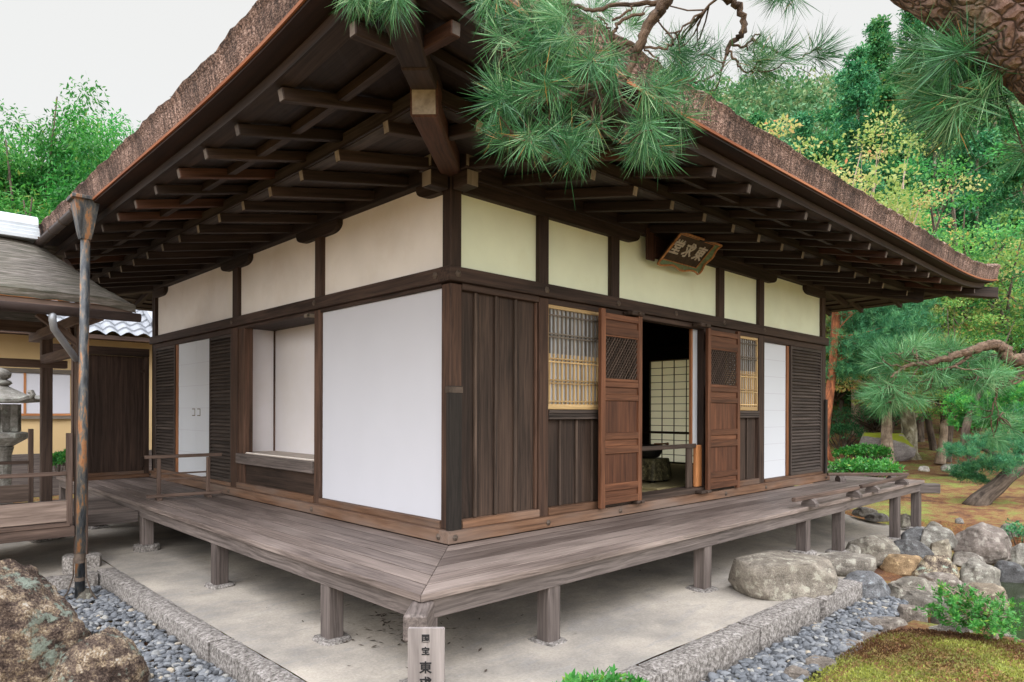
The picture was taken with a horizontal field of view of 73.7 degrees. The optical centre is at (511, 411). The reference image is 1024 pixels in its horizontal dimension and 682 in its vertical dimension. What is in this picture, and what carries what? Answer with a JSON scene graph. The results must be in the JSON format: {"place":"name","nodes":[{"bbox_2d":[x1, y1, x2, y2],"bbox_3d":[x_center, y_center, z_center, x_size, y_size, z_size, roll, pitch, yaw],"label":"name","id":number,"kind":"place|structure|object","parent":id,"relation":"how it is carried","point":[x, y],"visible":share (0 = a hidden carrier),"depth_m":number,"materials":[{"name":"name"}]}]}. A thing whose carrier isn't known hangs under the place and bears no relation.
{"place":"outdoors","nodes":[
{"label":"outdoors","id":0,"kind":"place"},
{"bbox_2d":[0,537,111,576],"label":"bare earth","id":1,"kind":"structure","parent":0,"point":[44,558],"depth_m":7.21,"materials":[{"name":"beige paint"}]},
{"bbox_2d":[0,368,39,503],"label":"stone lantern","id":2,"kind":"object","parent":1,"relation":"on","point":[12,434],"visible":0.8,"depth_m":9.53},
{"bbox_2d":[0,211,141,574],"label":"roofed corridor","id":3,"kind":"object","parent":1,"relation":"on","point":[35,281],"visible":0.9,"depth_m":6.44,"materials":[{"name":"brown wood"}]},
{"bbox_2d":[0,300,181,496],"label":"plastered house","id":4,"kind":"structure","parent":0,"point":[104,333],"depth_m":13.00,"materials":[{"name":"paint"}]},
{"bbox_2d":[0,367,70,418],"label":"window","id":5,"kind":"structure","parent":4,"relation":"in","point":[23,380],"depth_m":12.82,"materials":[{"name":"paper"}]},
{"bbox_2d":[0,0,937,165],"label":"sky","id":6,"kind":"structure","parent":0,"point":[142,51],"materials":[{"name":"white"}]},
{"bbox_2d":[64,514,905,681],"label":"bare ground","id":7,"kind":"structure","parent":0,"point":[623,619],"depth_m":5.00,"materials":[{"name":"concrete"}]},
{"bbox_2d":[408,627,444,681],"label":"signboard","id":8,"kind":"object","parent":7,"relation":"on","point":[426,654],"visible":1,"depth_m":2.75,"materials":[{"name":"beige"}]},
{"bbox_2d":[34,0,1000,681],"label":"temple hall","id":9,"kind":"structure","parent":7,"relation":"on","point":[418,360],"depth_m":5.81,"materials":[{"name":"brown wood"}]},
{"bbox_2d":[64,193,99,598],"bbox_3d":[-3.596,-0.088,5.702,0.272,3.389,0.247,0,0,-44],"label":"rain pipe","id":10,"kind":"object","parent":9,"relation":"attached to","point":[84,208],"visible":0.92,"depth_m":5.68,"materials":[{"name":"metal"}]},
{"bbox_2d":[53,343,148,480],"bbox_3d":[-5.750,-0.220,9.546,1.220,2.348,0.120,0,0,-44],"label":"board screen","id":11,"kind":"object","parent":9,"relation":"on","point":[118,421],"visible":0.66,"depth_m":9.67,"materials":[{"name":"brown wood"}]},
{"bbox_2d":[144,453,221,500],"bbox_3d":[-3.611,0.716,7.521,0.785,0.492,0.150,0,0,-37],"label":"barrier stand","id":12,"kind":"object","parent":9,"relation":"on","point":[207,493],"visible":1,"depth_m":7.50,"materials":[{"name":"brown wood"}]},
{"bbox_2d":[548,304,598,418],"bbox_3d":[0.559,-0.421,6.055,0.733,0.982,0.072,0,0,-44],"label":"lattice window","id":13,"kind":"structure","parent":9,"relation":"in","point":[573,334],"depth_m":6.05,"materials":[{"name":"brown wood"}]},
{"bbox_2d":[598,308,644,508],"bbox_3d":[1.017,-0.035,6.368,0.658,1.832,0.129,0,0,-44],"label":"door leaf","id":14,"kind":"structure","parent":9,"relation":"in","point":[619,399],"depth_m":6.33,"materials":[{"name":"brown wood"}]},
{"bbox_2d":[642,481,692,489],"bbox_3d":[1.799,0.868,7.992,0.850,0.026,0.340,0,0,-44],"label":"straw mat","id":15,"kind":"object","parent":9,"relation":"on","point":[663,485],"visible":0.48,"depth_m":7.86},
{"bbox_2d":[642,457,671,482],"bbox_3d":[1.755,0.734,8.577,0.469,0.292,0.426,0,0,-44],"label":"altar table","id":16,"kind":"object","parent":15,"relation":"on","point":[656,469],"visible":0.76,"depth_m":8.41,"materials":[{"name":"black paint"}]},
{"bbox_2d":[646,228,721,274],"bbox_3d":[1.754,-1.635,6.897,0.911,0.377,0.340,0,0,-44],"label":"name plaque","id":17,"kind":"object","parent":9,"relation":"attached to","point":[684,252],"visible":0.92,"depth_m":6.89,"materials":[{"name":"brown wood"}]},
{"bbox_2d":[693,323,740,493],"bbox_3d":[2.304,-0.031,7.614,0.885,1.832,0.129,0,0,-44],"label":"door leaf","id":18,"kind":"structure","parent":9,"relation":"in","point":[722,401],"depth_m":7.63,"materials":[{"name":"brown wood"}]},
{"bbox_2d":[725,336,759,417],"bbox_3d":[2.756,-0.414,8.182,0.783,0.982,0.072,0,0,-44],"label":"lattice window","id":19,"kind":"structure","parent":9,"relation":"in","point":[748,345],"depth_m":8.31,"materials":[{"name":"brown wood"}]},
{"bbox_2d":[792,486,862,506],"bbox_3d":[3.410,0.924,7.361,1.635,0.120,0.150,0,0,-43],"label":"floor rail","id":20,"kind":"object","parent":9,"relation":"on","point":[809,500],"visible":1,"depth_m":7.23,"materials":[{"name":"brown wood"}]},
{"bbox_2d":[827,473,908,481],"bbox_3d":[5.036,0.929,9.657,1.167,0.120,0.150,0,0,-2],"label":"floor rail","id":21,"kind":"object","parent":9,"relation":"on","point":[839,477],"visible":0.87,"depth_m":9.63,"materials":[{"name":"brown wood"}]},
{"bbox_2d":[859,475,908,492],"bbox_3d":[4.748,0.928,8.694,0.150,0.120,1.844,0,0,44],"label":"floor rail","id":22,"kind":"object","parent":9,"relation":"on","point":[872,487],"visible":0.95,"depth_m":8.53,"materials":[{"name":"brown wood"}]},
{"bbox_2d":[253,541,791,670],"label":"fallen leaves","id":23,"kind":"object","parent":7,"relation":"on","point":[402,640],"visible":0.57,"depth_m":4.73,"materials":[{"name":"brown plant"}]},
{"bbox_2d":[728,550,837,600],"bbox_3d":[2.221,1.375,5.692,0.802,0.355,0.583,0,0,-11],"label":"stepping stone","id":24,"kind":"object","parent":7,"relation":"on","point":[772,575],"visible":0.94,"depth_m":5.46,"materials":[{"name":"stone"}]},
{"bbox_2d":[818,552,875,576],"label":"flat stone","id":25,"kind":"object","parent":7,"relation":"on","point":[844,564],"visible":0.63,"depth_m":6.44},
{"bbox_2d":[845,534,899,567],"bbox_3d":[4.193,1.614,7.966,0.574,0.379,0.518,0,0,16],"label":"rock","id":26,"kind":"object","parent":7,"relation":"on","point":[880,548],"visible":0.57,"depth_m":7.78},
{"bbox_2d":[901,526,922,541],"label":"rock","id":27,"kind":"object","parent":7,"relation":"on","point":[914,533],"visible":0.49,"depth_m":8.79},
{"bbox_2d":[894,539,933,558],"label":"rock","id":28,"kind":"object","parent":7,"relation":"on","point":[913,547],"visible":0.59,"depth_m":8.07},
{"bbox_2d":[920,526,957,550],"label":"rock","id":29,"kind":"object","parent":7,"relation":"on","point":[930,535],"visible":0.69,"depth_m":8.63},
{"bbox_2d":[15,397,1023,681],"bbox_3d":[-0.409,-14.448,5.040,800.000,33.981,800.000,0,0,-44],"label":"ground","id":30,"kind":"structure","parent":0,"point":[945,507],"depth_m":10.98,"materials":[{"name":"soil"}]},
{"bbox_2d":[10,180,72,223],"bbox_3d":[-17.637,-3.294,28.524,10.517,12.781,9.858,0,0,20],"label":"bamboo clump","id":31,"kind":"object","parent":30,"relation":"on","point":[40,211],"depth_m":25.90,"materials":[{"name":"green plant"}]},
{"bbox_2d":[0,141,84,212],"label":"bamboo clump","id":32,"kind":"object","parent":30,"relation":"on","point":[22,164],"visible":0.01,"depth_m":28.19,"materials":[{"name":"green plant"}]},
{"bbox_2d":[0,136,95,215],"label":"bamboo clump","id":33,"kind":"object","parent":30,"relation":"on","point":[40,182],"visible":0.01,"depth_m":28.29,"materials":[{"name":"green plant"}]},
{"bbox_2d":[0,70,120,220],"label":"bamboo clump","id":34,"kind":"object","parent":30,"relation":"on","point":[40,140],"visible":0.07,"depth_m":28.63,"materials":[{"name":"green plant"}]},
{"bbox_2d":[0,128,120,220],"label":"bamboo clump","id":35,"kind":"object","parent":30,"relation":"on","point":[97,140],"visible":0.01,"depth_m":25.96,"materials":[{"name":"green plant"}]},
{"bbox_2d":[0,100,140,181],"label":"bamboo clump","id":36,"kind":"object","parent":30,"relation":"on","point":[75,113],"visible":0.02,"depth_m":34.75,"materials":[{"name":"green plant"}]},
{"bbox_2d":[45,571,97,599],"bbox_3d":[-4.530,1.608,5.535,2.051,0.313,0.182,0,0,-44],"label":"kerb stone","id":37,"kind":"object","parent":30,"relation":"on","point":[60,582],"visible":0.25,"depth_m":6.03,"materials":[{"name":"stone"}]},
{"bbox_2d":[0,559,149,681],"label":"boulder","id":38,"kind":"object","parent":30,"relation":"on","point":[46,635],"visible":1,"depth_m":2.92,"materials":[{"name":"stone"}]},
{"bbox_2d":[42,107,134,188],"bbox_3d":[-18.325,-5.580,32.877,11.495,17.460,10.961,0,0,4],"label":"bamboo clump","id":39,"kind":"object","parent":30,"relation":"on","point":[100,127],"visible":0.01,"depth_m":29.58,"materials":[{"name":"green plant"}]},
{"bbox_2d":[97,567,138,598],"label":"kerb stone","id":40,"kind":"object","parent":30,"relation":"on","point":[112,579],"visible":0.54,"depth_m":6.02,"materials":[{"name":"stone"}]},
{"bbox_2d":[58,585,236,681],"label":"gravel","id":41,"kind":"structure","parent":30,"relation":"on","point":[163,666],"depth_m":4.71,"materials":[{"name":"gravel"}]},
{"bbox_2d":[120,582,230,677],"bbox_3d":[-2.572,1.614,5.106,0.177,0.314,1.996,0,0,-44],"label":"kerb stone","id":42,"kind":"object","parent":30,"relation":"on","point":[196,635],"visible":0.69,"depth_m":4.89,"materials":[{"name":"stone"}]},
{"bbox_2d":[210,638,304,681],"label":"kerb stone","id":43,"kind":"object","parent":30,"relation":"on","point":[233,658],"visible":0.96,"depth_m":4.03,"materials":[{"name":"stone"}]},
{"bbox_2d":[552,664,648,681],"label":"azalea bush","id":44,"kind":"object","parent":30,"relation":"on","point":[592,677],"visible":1,"depth_m":2.26,"materials":[{"name":"green plant"}]},
{"bbox_2d":[615,665,661,681],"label":"kerb stone","id":45,"kind":"object","parent":30,"relation":"on","point":[650,676],"visible":0.62,"depth_m":3.83,"materials":[{"name":"stone"}]},
{"bbox_2d":[329,0,1023,203],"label":"overhanging pine","id":46,"kind":"object","parent":30,"relation":"on","point":[966,71],"visible":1,"depth_m":1.85,"materials":[{"name":"green plant"}]},
{"bbox_2d":[639,622,759,681],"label":"kerb stone","id":47,"kind":"object","parent":30,"relation":"on","point":[726,648],"visible":0.87,"depth_m":4.26,"materials":[{"name":"stone"}]},
{"bbox_2d":[747,111,772,131],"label":"cypress tree","id":48,"kind":"object","parent":30,"relation":"on","point":[760,118],"visible":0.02,"depth_m":33.71,"materials":[{"name":"green plant"}]},
{"bbox_2d":[737,597,819,651],"bbox_3d":[2.008,1.628,5.098,1.019,0.313,0.210,0,0,-44],"label":"kerb stone","id":49,"kind":"object","parent":30,"relation":"on","point":[777,623],"visible":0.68,"depth_m":5.00,"materials":[{"name":"stone"}]},
{"bbox_2d":[783,665,810,681],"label":"border stone","id":50,"kind":"object","parent":30,"relation":"on","point":[793,671],"visible":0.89,"depth_m":4.15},
{"bbox_2d":[788,110,816,154],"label":"cypress tree","id":51,"kind":"object","parent":30,"relation":"on","point":[806,120],"visible":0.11,"depth_m":35.75,"materials":[{"name":"green plant"}]},
{"bbox_2d":[698,595,908,681],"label":"gravel","id":52,"kind":"structure","parent":30,"relation":"on","point":[772,662],"depth_m":4.67,"materials":[{"name":"gravel"}]},
{"bbox_2d":[805,655,836,681],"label":"border stone","id":53,"kind":"object","parent":30,"relation":"on","point":[822,662],"visible":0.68,"depth_m":4.35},
{"bbox_2d":[803,98,855,393],"bbox_3d":[13.847,-6.239,29.968,5.262,14.989,6.123,0,0,-32],"label":"cypress tree","id":54,"kind":"object","parent":30,"relation":"on","point":[827,117],"visible":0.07,"depth_m":29.77,"materials":[{"name":"green plant"}]},
{"bbox_2d":[815,578,862,621],"bbox_3d":[2.683,1.629,5.731,0.828,0.319,0.246,0,0,-44],"label":"kerb stone","id":55,"kind":"object","parent":30,"relation":"on","point":[845,594],"visible":0.42,"depth_m":5.62,"materials":[{"name":"stone"}]},
{"bbox_2d":[827,68,864,173],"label":"cypress tree","id":56,"kind":"object","parent":30,"relation":"on","point":[838,107],"visible":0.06,"depth_m":40.98,"materials":[{"name":"green plant"}]},
{"bbox_2d":[826,357,865,422],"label":"evergreen tree","id":57,"kind":"object","parent":30,"relation":"on","point":[838,396],"visible":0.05,"depth_m":23.84,"materials":[{"name":"green plant"}]},
{"bbox_2d":[756,113,936,337],"bbox_3d":[8.792,-3.667,20.871,7.717,10.726,8.034,0,0,17],"label":"yellowing tree","id":58,"kind":"object","parent":30,"relation":"on","point":[872,179],"visible":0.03,"depth_m":18.52,"materials":[{"name":"yellow plant"}]},
{"bbox_2d":[831,445,861,459],"bbox_3d":[8.452,1.118,17.208,0.748,0.566,0.796,0,0,-44],"label":"shrub","id":59,"kind":"object","parent":30,"relation":"on","point":[845,450],"visible":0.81,"depth_m":17.10,"materials":[{"name":"green plant"}]},
{"bbox_2d":[829,420,870,448],"bbox_3d":[9.939,0.751,20.468,1.320,0.975,1.471,0,0,-44],"label":"shrub","id":60,"kind":"object","parent":30,"relation":"on","point":[838,428],"visible":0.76,"depth_m":20.38,"materials":[{"name":"green plant"}]},
{"bbox_2d":[828,41,882,186],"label":"cypress tree","id":61,"kind":"object","parent":30,"relation":"on","point":[862,84],"visible":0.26,"depth_m":32.77,"materials":[{"name":"green plant"}]},
{"bbox_2d":[704,66,1023,248],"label":"hill forest","id":62,"kind":"object","parent":30,"relation":"on","point":[806,96],"visible":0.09,"depth_m":63.45,"materials":[{"name":"green plant"}]},
{"bbox_2d":[833,157,894,416],"bbox_3d":[14.537,-4.578,27.955,4.260,12.134,4.957,0,0,27],"label":"cypress tree","id":63,"kind":"object","parent":30,"relation":"on","point":[864,170],"visible":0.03,"depth_m":27.79,"materials":[{"name":"green plant"}]},
{"bbox_2d":[843,570,890,599],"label":"rock","id":64,"kind":"object","parent":30,"relation":"on","point":[875,585],"visible":0.56,"depth_m":6.09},
{"bbox_2d":[827,455,907,477],"bbox_3d":[6.724,1.122,13.002,1.491,0.577,1.460,0,0,-44],"label":"shrub","id":65,"kind":"object","parent":30,"relation":"on","point":[858,464],"visible":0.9,"depth_m":12.78,"materials":[{"name":"green plant"}]},
{"bbox_2d":[848,442,894,462],"bbox_3d":[8.887,1.089,16.968,1.126,0.659,1.239,0,0,-44],"label":"shrub","id":66,"kind":"object","parent":30,"relation":"on","point":[882,451],"visible":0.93,"depth_m":16.75,"materials":[{"name":"green plant"}]},
{"bbox_2d":[850,13,912,176],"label":"cypress tree","id":67,"kind":"object","parent":30,"relation":"on","point":[876,55],"visible":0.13,"depth_m":39.62,"materials":[{"name":"green plant"}]},
{"bbox_2d":[831,403,932,431],"bbox_3d":[11.839,0.169,22.059,3.227,0.996,3.065,0,0,-44],"label":"shrub","id":68,"kind":"object","parent":30,"relation":"on","point":[871,425],"visible":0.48,"depth_m":21.79,"materials":[{"name":"green plant"}]},
{"bbox_2d":[858,616,907,631],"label":"border stone","id":69,"kind":"object","parent":30,"relation":"on","point":[886,623],"visible":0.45,"depth_m":5.18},
{"bbox_2d":[855,432,915,460],"bbox_3d":[10.547,1.056,19.428,1.513,0.914,1.174,0,0,-13],"label":"moss rock","id":70,"kind":"object","parent":30,"relation":"on","point":[904,448],"visible":0.59,"depth_m":18.96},
{"bbox_2d":[826,298,948,463],"bbox_3d":[8.066,-1.917,16.769,4.549,6.396,4.334,0,0,24],"label":"red pine","id":71,"kind":"object","parent":30,"relation":"on","point":[883,319],"visible":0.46,"depth_m":16.24,"materials":[{"name":"green plant"}]},
{"bbox_2d":[853,83,927,212],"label":"cypress tree","id":72,"kind":"object","parent":30,"relation":"on","point":[879,103],"visible":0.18,"depth_m":30.67,"materials":[{"name":"green plant"}]},
{"bbox_2d":[879,554,921,576],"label":"rock","id":73,"kind":"object","parent":30,"relation":"on","point":[903,565],"visible":0.72,"depth_m":7.54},
{"bbox_2d":[840,296,971,459],"bbox_3d":[11.579,-1.240,19.602,4.692,5.410,3.672,0,0,-44],"label":"old tree","id":74,"kind":"object","parent":30,"relation":"on","point":[909,430],"visible":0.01,"depth_m":19.33,"materials":[{"name":"grey plant"}]},
{"bbox_2d":[893,9,931,62],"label":"cypress tree","id":75,"kind":"object","parent":30,"relation":"on","point":[907,20],"visible":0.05,"depth_m":53.93,"materials":[{"name":"green plant"}]},
{"bbox_2d":[897,604,927,622],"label":"border stone","id":76,"kind":"object","parent":30,"relation":"on","point":[907,613],"visible":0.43,"depth_m":5.40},
{"bbox_2d":[803,628,1023,681],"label":"moss tufts","id":77,"kind":"object","parent":30,"relation":"on","point":[995,644],"visible":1,"depth_m":4.26,"materials":[{"name":"plant"}]},
{"bbox_2d":[879,60,948,214],"bbox_3d":[20.328,-9.860,36.033,5.359,17.258,5.396,0,0,25],"label":"cypress tree","id":78,"kind":"object","parent":30,"relation":"on","point":[902,156],"visible":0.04,"depth_m":35.62,"materials":[{"name":"green plant"}]},
{"bbox_2d":[888,576,943,598],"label":"rock","id":79,"kind":"object","parent":30,"relation":"on","point":[900,587],"visible":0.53,"depth_m":6.08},
{"bbox_2d":[887,142,952,246],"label":"cypress tree","id":80,"kind":"object","parent":30,"relation":"on","point":[913,180],"visible":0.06,"depth_m":28.67,"materials":[{"name":"green plant"}]},
{"bbox_2d":[825,179,1023,464],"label":"yellowing tree","id":81,"kind":"object","parent":30,"relation":"on","point":[886,435],"visible":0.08,"depth_m":17.60,"materials":[{"name":"green plant"}]},
{"bbox_2d":[899,591,949,614],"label":"rock","id":82,"kind":"object","parent":30,"relation":"on","point":[919,598],"visible":0.51,"depth_m":5.88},
{"bbox_2d":[826,191,1023,461],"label":"maple tree","id":83,"kind":"object","parent":30,"relation":"on","point":[981,232],"visible":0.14,"depth_m":17.68,"materials":[{"name":"green plant"}]},
{"bbox_2d":[829,104,1023,435],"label":"yellowing tree","id":84,"kind":"object","parent":30,"relation":"on","point":[919,220],"visible":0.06,"depth_m":21.78,"materials":[{"name":"yellow plant"}]},
{"bbox_2d":[829,155,1023,441],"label":"broadleaf tree","id":85,"kind":"object","parent":30,"relation":"on","point":[920,429],"visible":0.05,"depth_m":20.50,"materials":[{"name":"green plant"}]},
{"bbox_2d":[923,368,936,450],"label":"thin tree","id":86,"kind":"object","parent":30,"relation":"on","point":[931,436],"depth_m":20.43,"materials":[{"name":"brown plant"}]},
{"bbox_2d":[911,555,959,578],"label":"rock","id":87,"kind":"object","parent":30,"relation":"on","point":[936,563],"visible":0.56,"depth_m":7.37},
{"bbox_2d":[848,325,1023,457],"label":"crooked pine","id":88,"kind":"object","parent":30,"relation":"on","point":[996,384],"visible":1,"depth_m":3.52,"materials":[{"name":"green plant"}]},
{"bbox_2d":[930,539,951,557],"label":"rock","id":89,"kind":"object","parent":30,"relation":"on","point":[941,547],"visible":0.6,"depth_m":8.25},
{"bbox_2d":[917,572,964,593],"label":"rock","id":90,"kind":"object","parent":30,"relation":"on","point":[951,579],"visible":0.46,"depth_m":7.04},
{"bbox_2d":[934,387,961,463],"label":"thin tree","id":91,"kind":"object","parent":30,"relation":"on","point":[941,457],"depth_m":18.43,"materials":[{"name":"brown plant"}]},
{"bbox_2d":[873,207,1023,453],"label":"maple tree","id":92,"kind":"object","parent":30,"relation":"on","point":[1010,298],"visible":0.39,"depth_m":16.16,"materials":[{"name":"green plant"}]},
{"bbox_2d":[878,296,1023,472],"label":"maple tree","id":93,"kind":"object","parent":30,"relation":"on","point":[949,391],"visible":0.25,"depth_m":15.66,"materials":[{"name":"green plant"}]},
{"bbox_2d":[905,125,997,253],"bbox_3d":[21.742,-8.834,34.978,6.706,16.417,5.763,0,0,44],"label":"cypress tree","id":94,"kind":"object","parent":30,"relation":"on","point":[935,172],"visible":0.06,"depth_m":34.52,"materials":[{"name":"green plant"}]},
{"bbox_2d":[895,117,1023,427],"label":"broadleaf tree","id":95,"kind":"object","parent":30,"relation":"on","point":[954,225],"visible":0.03,"depth_m":23.95,"materials":[{"name":"green plant"}]},
{"bbox_2d":[913,579,1023,642],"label":"shrub","id":96,"kind":"object","parent":30,"relation":"on","point":[995,621],"visible":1,"depth_m":4.65,"materials":[{"name":"green plant"}]},
{"bbox_2d":[952,552,985,566],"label":"rock","id":97,"kind":"object","parent":30,"relation":"on","point":[959,559],"visible":0.65,"depth_m":8.26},
{"bbox_2d":[937,103,1016,285],"bbox_3d":[22.550,-7.618,33.039,6.414,15.703,5.513,0,0,-18],"label":"cypress tree","id":98,"kind":"object","parent":30,"relation":"on","point":[989,141],"visible":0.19,"depth_m":32.55,"materials":[{"name":"green plant"}]},
{"bbox_2d":[936,425,1023,484],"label":"blue pine","id":99,"kind":"object","parent":30,"relation":"on","point":[966,469],"visible":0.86,"depth_m":11.89,"materials":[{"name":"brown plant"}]},
{"bbox_2d":[959,557,1000,585],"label":"rock","id":100,"kind":"object","parent":30,"relation":"on","point":[975,570],"visible":0.62,"depth_m":7.38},
{"bbox_2d":[940,378,1023,447],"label":"soft pine","id":101,"kind":"object","parent":30,"relation":"on","point":[958,400],"visible":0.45,"depth_m":13.96,"materials":[{"name":"green plant"}]},
{"bbox_2d":[953,522,1011,564],"bbox_3d":[5.899,1.644,8.495,0.631,0.496,0.526,0,0,-22],"label":"rock","id":102,"kind":"object","parent":30,"relation":"on","point":[990,544],"visible":0.82,"depth_m":8.37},
{"bbox_2d":[962,582,1009,609],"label":"rock","id":103,"kind":"object","parent":30,"relation":"on","point":[992,589],"visible":0.39,"depth_m":6.81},
{"bbox_2d":[953,87,1023,247],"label":"cypress tree","id":104,"kind":"object","parent":30,"relation":"on","point":[1010,125],"visible":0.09,"depth_m":37.48,"materials":[{"name":"green plant"}]},
{"bbox_2d":[962,403,1023,505],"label":"leaning trunk","id":105,"kind":"object","parent":30,"relation":"on","point":[993,489],"visible":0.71,"depth_m":11.70,"materials":[{"name":"brown plant"}]},
{"bbox_2d":[977,122,1023,292],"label":"cypress tree","id":106,"kind":"object","parent":30,"relation":"on","point":[1013,181],"visible":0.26,"depth_m":30.08,"materials":[{"name":"green plant"}]},
{"bbox_2d":[1003,518,1023,545],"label":"clipped shrub","id":107,"kind":"object","parent":30,"relation":"on","point":[1010,527],"visible":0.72,"depth_m":8.96,"materials":[{"name":"green plant"}]},
{"bbox_2d":[1009,543,1023,567],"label":"rock","id":108,"kind":"object","parent":30,"relation":"on","point":[1017,553],"visible":0.69,"depth_m":8.37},
{"bbox_2d":[1001,582,1023,639],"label":"pond water","id":109,"kind":"structure","parent":0,"point":[1015,590],"depth_m":7.15,"materials":[{"name":"grey liquid"}]},
{"bbox_2d":[993,560,1023,582],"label":"rock","id":110,"kind":"object","parent":109,"relation":"in","point":[1012,572],"visible":0.74,"depth_m":7.83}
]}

